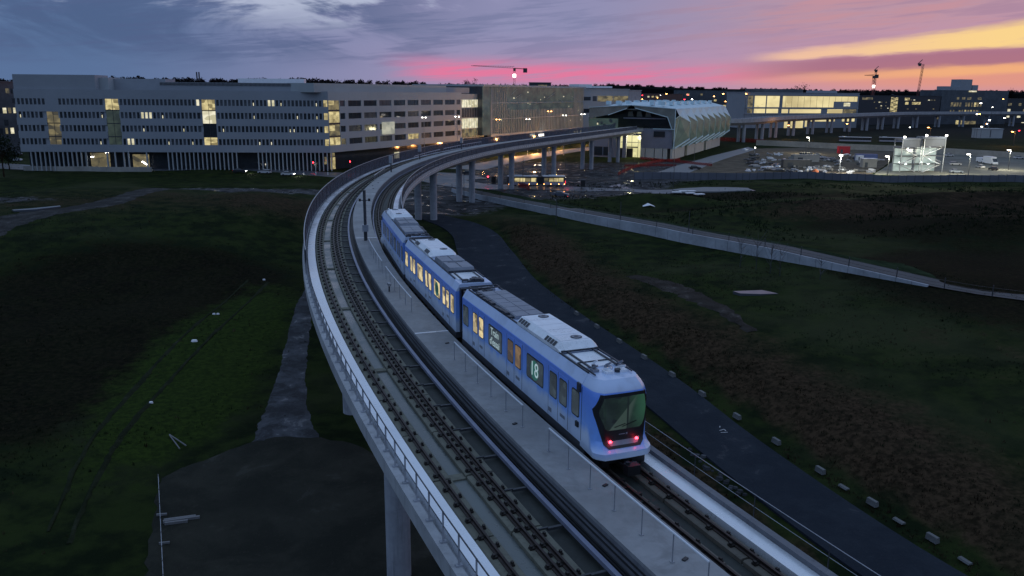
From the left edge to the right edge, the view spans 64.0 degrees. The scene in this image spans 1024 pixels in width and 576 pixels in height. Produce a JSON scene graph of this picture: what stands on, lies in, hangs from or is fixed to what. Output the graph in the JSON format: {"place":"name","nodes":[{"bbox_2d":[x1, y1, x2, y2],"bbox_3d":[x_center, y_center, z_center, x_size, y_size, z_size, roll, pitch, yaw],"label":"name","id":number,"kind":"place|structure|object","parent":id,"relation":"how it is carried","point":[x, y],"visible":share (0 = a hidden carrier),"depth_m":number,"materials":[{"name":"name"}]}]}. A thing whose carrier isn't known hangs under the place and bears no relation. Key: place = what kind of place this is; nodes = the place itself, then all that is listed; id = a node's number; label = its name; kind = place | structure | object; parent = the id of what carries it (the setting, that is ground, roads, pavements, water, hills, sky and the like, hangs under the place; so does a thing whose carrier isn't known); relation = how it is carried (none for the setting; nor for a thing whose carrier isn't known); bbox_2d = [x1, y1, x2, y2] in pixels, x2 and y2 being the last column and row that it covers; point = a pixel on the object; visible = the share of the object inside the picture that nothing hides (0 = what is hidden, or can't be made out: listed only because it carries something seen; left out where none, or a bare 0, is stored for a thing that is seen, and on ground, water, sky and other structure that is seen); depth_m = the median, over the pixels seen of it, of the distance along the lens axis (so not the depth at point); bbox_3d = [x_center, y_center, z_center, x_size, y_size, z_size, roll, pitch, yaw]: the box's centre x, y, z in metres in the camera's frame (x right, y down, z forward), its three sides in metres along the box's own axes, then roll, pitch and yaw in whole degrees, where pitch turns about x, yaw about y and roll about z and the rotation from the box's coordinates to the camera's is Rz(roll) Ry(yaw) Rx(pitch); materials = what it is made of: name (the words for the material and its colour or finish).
{"place":"outdoors","nodes":[
{"label":"outdoors","id":0,"kind":"place"},
{"bbox_2d":[0,163,206,170],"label":"road","id":1,"kind":"structure","parent":0,"point":[15,166],"depth_m":297.99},
{"bbox_2d":[0,188,243,235],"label":"bare track","id":2,"kind":"structure","parent":0,"point":[20,218],"depth_m":146.75,"materials":[{"name":"soil"}]},
{"bbox_2d":[252,290,318,441],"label":"gravel path","id":3,"kind":"structure","parent":0,"point":[279,420],"depth_m":81.76,"materials":[{"name":"gravel"}]},
{"bbox_2d":[232,169,486,179],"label":"plaza road","id":4,"kind":"structure","parent":0,"point":[336,174],"depth_m":283.19,"materials":[{"name":"asphalt"}]},
{"bbox_2d":[0,123,1023,575],"bbox_3d":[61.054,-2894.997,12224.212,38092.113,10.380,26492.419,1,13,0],"label":"ground","id":5,"kind":"structure","parent":0,"point":[114,529],"depth_m":97.49,"materials":[{"name":"plant"}]},
{"bbox_2d":[0,81,21,155],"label":"neighbour block","id":6,"kind":"structure","parent":5,"relation":"on","point":[8,121],"depth_m":341.21,"materials":[{"name":"grey concrete"}]},
{"bbox_2d":[0,133,22,176],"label":"tree","id":7,"kind":"object","parent":5,"relation":"on","point":[3,150],"visible":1,"depth_m":262.25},
{"bbox_2d":[4,142,20,169],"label":"tree","id":8,"kind":"object","parent":5,"relation":"on","point":[9,157],"visible":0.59,"depth_m":285.35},
{"bbox_2d":[12,205,60,211],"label":"puddle","id":9,"kind":"object","parent":5,"relation":"on","point":[33,209],"visible":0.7,"depth_m":146.91,"materials":[{"name":"grey liquid"}]},
{"bbox_2d":[23,166,151,171],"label":"roadside barrier","id":10,"kind":"object","parent":5,"relation":"on","point":[101,169],"visible":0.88,"depth_m":283.40,"materials":[{"name":"concrete"}]},
{"bbox_2d":[46,280,248,531],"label":"wheel rut","id":11,"kind":"structure","parent":5,"relation":"on","point":[72,471],"depth_m":75.11,"materials":[{"name":"green soil"}]},
{"bbox_2d":[0,192,306,500],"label":"scrub","id":12,"kind":"object","parent":5,"relation":"on","point":[118,327],"visible":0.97,"depth_m":99.02,"materials":[{"name":"plant"}]},
{"bbox_2d":[66,282,269,543],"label":"wheel rut","id":13,"kind":"structure","parent":5,"relation":"on","point":[112,449],"depth_m":71.19,"materials":[{"name":"green soil"}]},
{"bbox_2d":[12,72,468,170],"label":"office building","id":14,"kind":"structure","parent":5,"relation":"on","point":[169,124],"depth_m":286.52,"materials":[{"name":"white concrete"}]},
{"bbox_2d":[47,112,59,122],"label":"stair window","id":15,"kind":"structure","parent":14,"relation":"in","point":[50,115],"depth_m":281.01,"materials":[{"name":"yellow"}]},
{"bbox_2d":[48,124,61,135],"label":"stair window","id":16,"kind":"structure","parent":14,"relation":"in","point":[52,131],"depth_m":281.97,"materials":[{"name":"yellow"}]},
{"bbox_2d":[50,137,61,143],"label":"stair window","id":17,"kind":"structure","parent":14,"relation":"in","point":[53,140],"depth_m":282.80,"materials":[{"name":"yellow"}]},
{"bbox_2d":[105,99,118,109],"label":"stair window","id":18,"kind":"structure","parent":14,"relation":"in","point":[114,102],"depth_m":281.49,"materials":[{"name":"yellow"}]},
{"bbox_2d":[106,110,120,122],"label":"stair window","id":19,"kind":"structure","parent":14,"relation":"in","point":[110,114],"depth_m":282.45,"materials":[{"name":"grey glass"}]},
{"bbox_2d":[107,124,121,135],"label":"stair window","id":20,"kind":"structure","parent":14,"relation":"in","point":[117,132],"depth_m":283.49,"materials":[{"name":"grey glass"}]},
{"bbox_2d":[109,137,121,144],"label":"stair window","id":21,"kind":"structure","parent":14,"relation":"in","point":[118,141],"depth_m":284.39,"materials":[{"name":"grey glass"}]},
{"bbox_2d":[201,100,214,109],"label":"stair window","id":22,"kind":"structure","parent":14,"relation":"in","point":[211,103],"depth_m":283.97,"materials":[{"name":"yellow"}]},
{"bbox_2d":[202,111,215,123],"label":"stair window","id":23,"kind":"structure","parent":14,"relation":"in","point":[207,115],"depth_m":284.95,"materials":[{"name":"yellow"}]},
{"bbox_2d":[203,124,216,136],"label":"stair window","id":24,"kind":"structure","parent":14,"relation":"in","point":[208,128],"depth_m":285.99,"materials":[{"name":"black glass"}]},
{"bbox_2d":[204,138,217,144],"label":"stair window","id":25,"kind":"structure","parent":14,"relation":"in","point":[208,141],"depth_m":286.90,"materials":[{"name":"yellow"}]},
{"bbox_2d":[328,101,338,109],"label":"corner window","id":26,"kind":"structure","parent":14,"relation":"in","point":[336,103],"depth_m":290.35,"materials":[{"name":"yellow"}]},
{"bbox_2d":[329,111,339,122],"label":"corner window","id":27,"kind":"structure","parent":14,"relation":"in","point":[336,114],"depth_m":291.28,"materials":[{"name":"yellow"}]},
{"bbox_2d":[329,124,339,135],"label":"corner window","id":28,"kind":"structure","parent":14,"relation":"in","point":[337,127],"depth_m":292.35,"materials":[{"name":"yellow"}]},
{"bbox_2d":[348,100,360,105],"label":"window","id":29,"kind":"structure","parent":14,"relation":"in","point":[350,102],"depth_m":299.86,"materials":[{"name":"black glass"}]},
{"bbox_2d":[349,113,360,118],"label":"window","id":30,"kind":"structure","parent":14,"relation":"in","point":[351,115],"depth_m":300.78,"materials":[{"name":"black glass"}]},
{"bbox_2d":[349,125,360,130],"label":"window","id":31,"kind":"structure","parent":14,"relation":"in","point":[353,127],"depth_m":301.88,"materials":[{"name":"grey glass"}]},
{"bbox_2d":[349,137,361,143],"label":"window","id":32,"kind":"structure","parent":14,"relation":"in","point":[352,140],"depth_m":302.92,"materials":[{"name":"black glass"}]},
{"bbox_2d":[364,100,375,105],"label":"window","id":33,"kind":"structure","parent":14,"relation":"in","point":[366,102],"depth_m":307.91,"materials":[{"name":"black glass"}]},
{"bbox_2d":[364,112,375,117],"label":"window","id":34,"kind":"structure","parent":14,"relation":"in","point":[366,114],"depth_m":308.74,"materials":[{"name":"grey glass"}]},
{"bbox_2d":[379,100,390,105],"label":"window","id":35,"kind":"structure","parent":14,"relation":"in","point":[381,102],"depth_m":316.14,"materials":[{"name":"grey glass"}]},
{"bbox_2d":[144,436,444,575],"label":"stone pad","id":36,"kind":"object","parent":5,"relation":"on","point":[289,506],"visible":0.78,"depth_m":59.08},
{"bbox_2d":[158,474,163,575],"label":"rail","id":37,"kind":"object","parent":36,"relation":"on","point":[160,523],"visible":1,"depth_m":56.85,"materials":[{"name":"metal"}]},
{"bbox_2d":[163,514,199,524],"bbox_3d":[-23.500,16.475,58.308,2.442,0.311,0.681,-5,15,-23],"label":"plank stack","id":38,"kind":"object","parent":36,"relation":"on","point":[176,520],"visible":1,"depth_m":58.16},
{"bbox_2d":[461,94,483,139],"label":"link block","id":39,"kind":"structure","parent":5,"relation":"on","point":[469,102],"depth_m":378.47,"materials":[{"name":"yellow"}]},
{"bbox_2d":[412,84,585,137],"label":"glass hall","id":40,"kind":"structure","parent":5,"relation":"on","point":[517,109],"depth_m":416.15,"materials":[{"name":"grey"}]},
{"bbox_2d":[529,82,551,85],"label":"roof cabin","id":41,"kind":"object","parent":40,"relation":"on","point":[540,83],"visible":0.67,"depth_m":593.98,"materials":[{"name":"metal"}]},
{"bbox_2d":[473,65,526,84],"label":"tower crane","id":42,"kind":"object","parent":5,"relation":"on","point":[524,70],"visible":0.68,"depth_m":807.88,"materials":[{"name":"metal"}]},
{"bbox_2d":[507,175,565,185],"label":"bus","id":43,"kind":"object","parent":5,"relation":"on","point":[548,180],"visible":0.88,"depth_m":249.13,"materials":[{"name":"white paint"}]},
{"bbox_2d":[552,191,568,196],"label":"parked car","id":44,"kind":"object","parent":5,"relation":"on","point":[559,193],"visible":1,"depth_m":225.31,"materials":[{"name":"paint"}]},
{"bbox_2d":[302,124,879,575],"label":"viaduct","id":45,"kind":"object","parent":5,"relation":"on","point":[486,470],"visible":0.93,"depth_m":35.29,"materials":[{"name":"concrete"}]},
{"bbox_2d":[359,190,369,240],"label":"signal mast","id":46,"kind":"object","parent":45,"relation":"on","point":[365,230],"visible":1,"depth_m":79.31,"materials":[{"name":"metal"}]},
{"bbox_2d":[380,208,649,475],"bbox_3d":[-3.960,-0.306,56.397,3.568,4.246,52.963,-4,14,-18],"label":"metro train","id":47,"kind":"object","parent":45,"relation":"on","point":[582,393],"visible":1,"depth_m":38.85,"materials":[{"name":"blue metal"}]},
{"bbox_2d":[569,84,629,127],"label":"white block","id":48,"kind":"structure","parent":5,"relation":"on","point":[596,97],"depth_m":504.66,"materials":[{"name":"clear glass"}]},
{"bbox_2d":[597,96,612,100],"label":"window","id":49,"kind":"structure","parent":48,"relation":"in","point":[600,98],"depth_m":506.98,"materials":[{"name":"yellow"}]},
{"bbox_2d":[614,96,627,101],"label":"window","id":50,"kind":"structure","parent":48,"relation":"in","point":[616,98],"depth_m":513.58,"materials":[{"name":"yellow"}]},
{"bbox_2d":[629,90,641,101],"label":"brown block","id":51,"kind":"structure","parent":5,"relation":"on","point":[634,95],"depth_m":525.62,"materials":[{"name":"concrete"}]},
{"bbox_2d":[618,158,679,174],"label":"site netting","id":52,"kind":"object","parent":5,"relation":"on","point":[638,165],"visible":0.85,"depth_m":327.07,"materials":[{"name":"plastic"}]},
{"bbox_2d":[624,164,675,166],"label":"site netting","id":53,"kind":"object","parent":5,"relation":"on","point":[628,165],"visible":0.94,"depth_m":321.47,"materials":[{"name":"plastic"}]},
{"bbox_2d":[588,100,730,158],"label":"metro station","id":54,"kind":"object","parent":5,"relation":"on","point":[696,126],"visible":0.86,"depth_m":366.12,"materials":[{"name":"grey metal"}]},
{"bbox_2d":[594,146,601,154],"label":"dark window","id":55,"kind":"structure","parent":54,"relation":"in","point":[597,149],"depth_m":368.12,"materials":[{"name":"black glass"}]},
{"bbox_2d":[641,94,682,101],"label":"village row","id":56,"kind":"object","parent":5,"relation":"on","point":[671,97],"visible":0.27,"depth_m":824.17,"materials":[{"name":"concrete"}]},
{"bbox_2d":[640,157,711,165],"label":"site netting","id":57,"kind":"object","parent":5,"relation":"on","point":[679,161],"visible":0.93,"depth_m":338.19,"materials":[{"name":"plastic"}]},
{"bbox_2d":[451,188,928,286],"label":"retaining wall","id":58,"kind":"structure","parent":5,"relation":"on","point":[695,239],"depth_m":147.08,"materials":[{"name":"concrete"}]},
{"bbox_2d":[455,187,1023,298],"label":"path fence","id":59,"kind":"object","parent":58,"relation":"on","point":[779,249],"visible":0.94,"depth_m":124.52,"materials":[{"name":"metal"}]},
{"bbox_2d":[626,275,756,332],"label":"bare patch","id":60,"kind":"object","parent":5,"relation":"on","point":[703,300],"visible":1,"depth_m":109.31,"materials":[{"name":"soil"}]},
{"bbox_2d":[648,429,741,499],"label":"verge scrub","id":61,"kind":"object","parent":5,"relation":"on","point":[674,458],"visible":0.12,"depth_m":70.22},
{"bbox_2d":[468,188,938,279],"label":"path verge","id":62,"kind":"structure","parent":5,"relation":"on","point":[903,267],"depth_m":139.08,"materials":[{"name":"concrete"}]},
{"bbox_2d":[720,137,764,142],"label":"site netting","id":63,"kind":"object","parent":5,"relation":"on","point":[734,139],"visible":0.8,"depth_m":494.73,"materials":[{"name":"plastic"}]},
{"bbox_2d":[502,224,998,573],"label":"dry scrub","id":64,"kind":"object","parent":5,"relation":"on","point":[888,511],"visible":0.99,"depth_m":79.18,"materials":[{"name":"plant"}]},
{"bbox_2d":[733,290,777,295],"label":"puddle","id":65,"kind":"object","parent":5,"relation":"on","point":[752,293],"visible":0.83,"depth_m":110.10,"materials":[{"name":"grey liquid"}]},
{"bbox_2d":[521,238,1023,575],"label":"field scrub","id":66,"kind":"object","parent":5,"relation":"on","point":[851,424],"visible":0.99,"depth_m":94.33,"materials":[{"name":"plant"}]},
{"bbox_2d":[547,180,1023,239],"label":"mound scrub","id":67,"kind":"object","parent":5,"relation":"on","point":[870,197],"visible":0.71,"depth_m":188.31,"materials":[{"name":"plant"}]},
{"bbox_2d":[726,89,859,127],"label":"lit campus building","id":68,"kind":"structure","parent":5,"relation":"on","point":[768,102],"depth_m":702.81,"materials":[{"name":"grey"}]},
{"bbox_2d":[747,96,752,112],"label":"window","id":69,"kind":"structure","parent":68,"relation":"in","point":[750,98],"depth_m":690.09,"materials":[{"name":"grey"}]},
{"bbox_2d":[754,109,777,112],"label":"window","id":70,"kind":"structure","parent":68,"relation":"in","point":[755,110],"depth_m":695.33,"materials":[{"name":"yellow"}]},
{"bbox_2d":[754,96,779,106],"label":"window","id":71,"kind":"structure","parent":68,"relation":"in","point":[760,101],"depth_m":693.55,"materials":[{"name":"yellow"}]},
{"bbox_2d":[784,121,802,127],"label":"window","id":72,"kind":"structure","parent":68,"relation":"in","point":[799,124],"depth_m":705.77,"materials":[{"name":"yellow"}]},
{"bbox_2d":[789,109,820,112],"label":"window","id":73,"kind":"structure","parent":68,"relation":"in","point":[791,110],"depth_m":704.91,"materials":[{"name":"yellow"}]},
{"bbox_2d":[782,96,857,106],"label":"window","id":74,"kind":"structure","parent":68,"relation":"in","point":[795,101],"depth_m":704.91,"materials":[{"name":"yellow"}]},
{"bbox_2d":[815,465,825,474],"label":"concrete block","id":75,"kind":"object","parent":5,"relation":"on","point":[820,470],"depth_m":65.72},
{"bbox_2d":[634,171,1023,182],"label":"site hoarding","id":76,"kind":"object","parent":5,"relation":"on","point":[830,176],"visible":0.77,"depth_m":275.57,"materials":[{"name":"metal"}]},
{"bbox_2d":[838,136,871,141],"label":"bus","id":77,"kind":"object","parent":5,"relation":"on","point":[857,139],"visible":1,"depth_m":500.55,"materials":[{"name":"white paint"}]},
{"bbox_2d":[866,497,878,507],"bbox_3d":[26.792,15.912,60.938,0.400,0.420,0.880,-5,14,-21],"label":"concrete block","id":78,"kind":"object","parent":5,"relation":"on","point":[872,502],"depth_m":60.75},
{"bbox_2d":[730,111,1023,141],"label":"viaduct","id":79,"kind":"object","parent":5,"relation":"on","point":[755,121],"visible":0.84,"depth_m":633.37,"materials":[{"name":"concrete"}]},
{"bbox_2d":[756,140,1023,158],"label":"boundary wall","id":80,"kind":"structure","parent":5,"relation":"on","point":[1002,154],"depth_m":425.29,"materials":[{"name":"concrete"}]},
{"bbox_2d":[878,137,903,142],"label":"bus","id":81,"kind":"object","parent":5,"relation":"on","point":[886,139],"visible":0.71,"depth_m":501.08,"materials":[{"name":"white paint"}]},
{"bbox_2d":[856,94,940,124],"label":"dark block","id":82,"kind":"structure","parent":5,"relation":"on","point":[878,103],"depth_m":807.47,"materials":[{"name":"metal"}]},
{"bbox_2d":[890,97,897,111],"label":"window","id":83,"kind":"structure","parent":82,"relation":"in","point":[896,98],"depth_m":804.64,"materials":[{"name":"yellow"}]},
{"bbox_2d":[925,532,939,543],"bbox_3d":[28.815,17.112,56.170,0.400,0.420,0.880,-5,14,-21],"label":"concrete block","id":84,"kind":"object","parent":5,"relation":"on","point":[932,538],"depth_m":56.04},
{"bbox_2d":[874,152,1023,175],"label":"car park","id":85,"kind":"structure","parent":5,"relation":"on","point":[1016,166],"depth_m":327.49,"materials":[{"name":"asphalt"}]},
{"bbox_2d":[891,136,922,171],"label":"stair tower","id":86,"kind":"structure","parent":85,"relation":"on","point":[903,156],"depth_m":306.60,"materials":[{"name":"metal"}]},
{"bbox_2d":[913,135,947,171],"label":"stair tower","id":87,"kind":"structure","parent":85,"relation":"on","point":[932,144],"depth_m":306.43,"materials":[{"name":"metal"}]},
{"bbox_2d":[982,156,997,164],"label":"truck","id":88,"kind":"object","parent":85,"relation":"on","point":[991,160],"visible":1,"depth_m":343.27,"materials":[{"name":"white paint"}]},
{"bbox_2d":[920,79,1008,123],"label":"stepped block","id":89,"kind":"structure","parent":5,"relation":"on","point":[961,95],"depth_m":835.37,"materials":[{"name":"grey concrete"}]},
{"bbox_2d":[971,128,1002,137],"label":"pale shed","id":90,"kind":"structure","parent":5,"relation":"on","point":[990,132],"depth_m":562.27,"materials":[{"name":"grey metal"}]},
{"bbox_2d":[1004,99,1023,122],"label":"block","id":91,"kind":"structure","parent":5,"relation":"on","point":[1015,104],"depth_m":893.15,"materials":[{"name":"concrete"}]},
{"bbox_2d":[0,0,1023,91],"label":"sky","id":92,"kind":"structure","parent":0,"point":[825,45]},
{"bbox_2d":[448,147,589,169],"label":"lit street","id":93,"kind":"structure","parent":0,"point":[487,165],"depth_m":349.44,"materials":[{"name":"asphalt"}]},
{"bbox_2d":[422,175,755,193],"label":"bus road","id":94,"kind":"structure","parent":0,"point":[445,180],"depth_m":247.76,"materials":[{"name":"asphalt"}]},
{"bbox_2d":[413,214,966,575],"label":"service road","id":95,"kind":"structure","parent":0,"point":[737,453],"depth_m":69.53,"materials":[{"name":"asphalt"}]},
{"bbox_2d":[659,147,755,172],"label":"yard kerb path","id":96,"kind":"structure","parent":0,"point":[710,159],"depth_m":352.86,"materials":[{"name":"concrete"}]},
{"bbox_2d":[674,90,744,106],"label":"grey terrace","id":97,"kind":"structure","parent":0,"point":[720,98],"depth_m":904.80,"materials":[{"name":"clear glass"}]},
{"bbox_2d":[672,187,751,193],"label":"field path","id":98,"kind":"structure","parent":0,"point":[713,189],"depth_m":243.89,"materials":[{"name":"concrete"}]},
{"bbox_2d":[462,188,1023,299],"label":"raised path","id":99,"kind":"structure","parent":0,"point":[748,241],"depth_m":129.59,"materials":[{"name":"concrete"}]},
{"bbox_2d":[690,147,892,173],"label":"yard floor","id":100,"kind":"structure","parent":0,"point":[735,164],"depth_m":352.48,"materials":[{"name":"concrete"}]},
{"bbox_2d":[781,159,811,167],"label":"site container","id":101,"kind":"object","parent":100,"relation":"on","point":[787,163],"visible":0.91,"depth_m":321.38,"materials":[{"name":"grey metal"}]},
{"bbox_2d":[791,154,819,161],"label":"site container","id":102,"kind":"object","parent":100,"relation":"on","point":[814,157],"visible":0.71,"depth_m":348.84,"materials":[{"name":"grey metal"}]},
{"bbox_2d":[837,146,850,153],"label":"site container","id":103,"kind":"object","parent":100,"relation":"on","point":[843,149],"visible":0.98,"depth_m":401.09,"materials":[{"name":"red metal"}]},
{"bbox_2d":[854,154,877,159],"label":"site container","id":104,"kind":"object","parent":100,"relation":"on","point":[870,155],"visible":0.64,"depth_m":357.93,"materials":[{"name":"blue metal"}]},
{"bbox_2d":[860,158,876,167],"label":"site cabin","id":105,"kind":"object","parent":100,"relation":"on","point":[869,162],"visible":1,"depth_m":324.22,"materials":[{"name":"metal"}]},
{"bbox_2d":[592,85,1023,98],"bbox_3d":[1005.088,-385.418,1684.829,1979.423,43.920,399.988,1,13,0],"label":"wooded ridge","id":106,"kind":"structure","parent":0,"point":[668,90],"depth_m":1489.86,"materials":[{"name":"plant"}]},
{"bbox_2d":[558,83,1023,94],"bbox_3d":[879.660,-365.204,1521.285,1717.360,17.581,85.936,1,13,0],"label":"hill wood","id":107,"kind":"object","parent":106,"relation":"on","point":[720,88],"visible":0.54,"depth_m":1503.34,"materials":[{"name":"plant"}]},
{"bbox_3d":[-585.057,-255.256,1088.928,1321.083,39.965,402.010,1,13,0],"label":"wooded ridge","id":108,"kind":"structure","parent":0,"visible":0},
{"bbox_2d":[0,75,557,85],"bbox_3d":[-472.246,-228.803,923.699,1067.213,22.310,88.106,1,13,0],"label":"wood","id":109,"kind":"object","parent":108,"relation":"on","point":[312,80],"visible":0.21,"depth_m":905.28,"materials":[{"name":"plant"}]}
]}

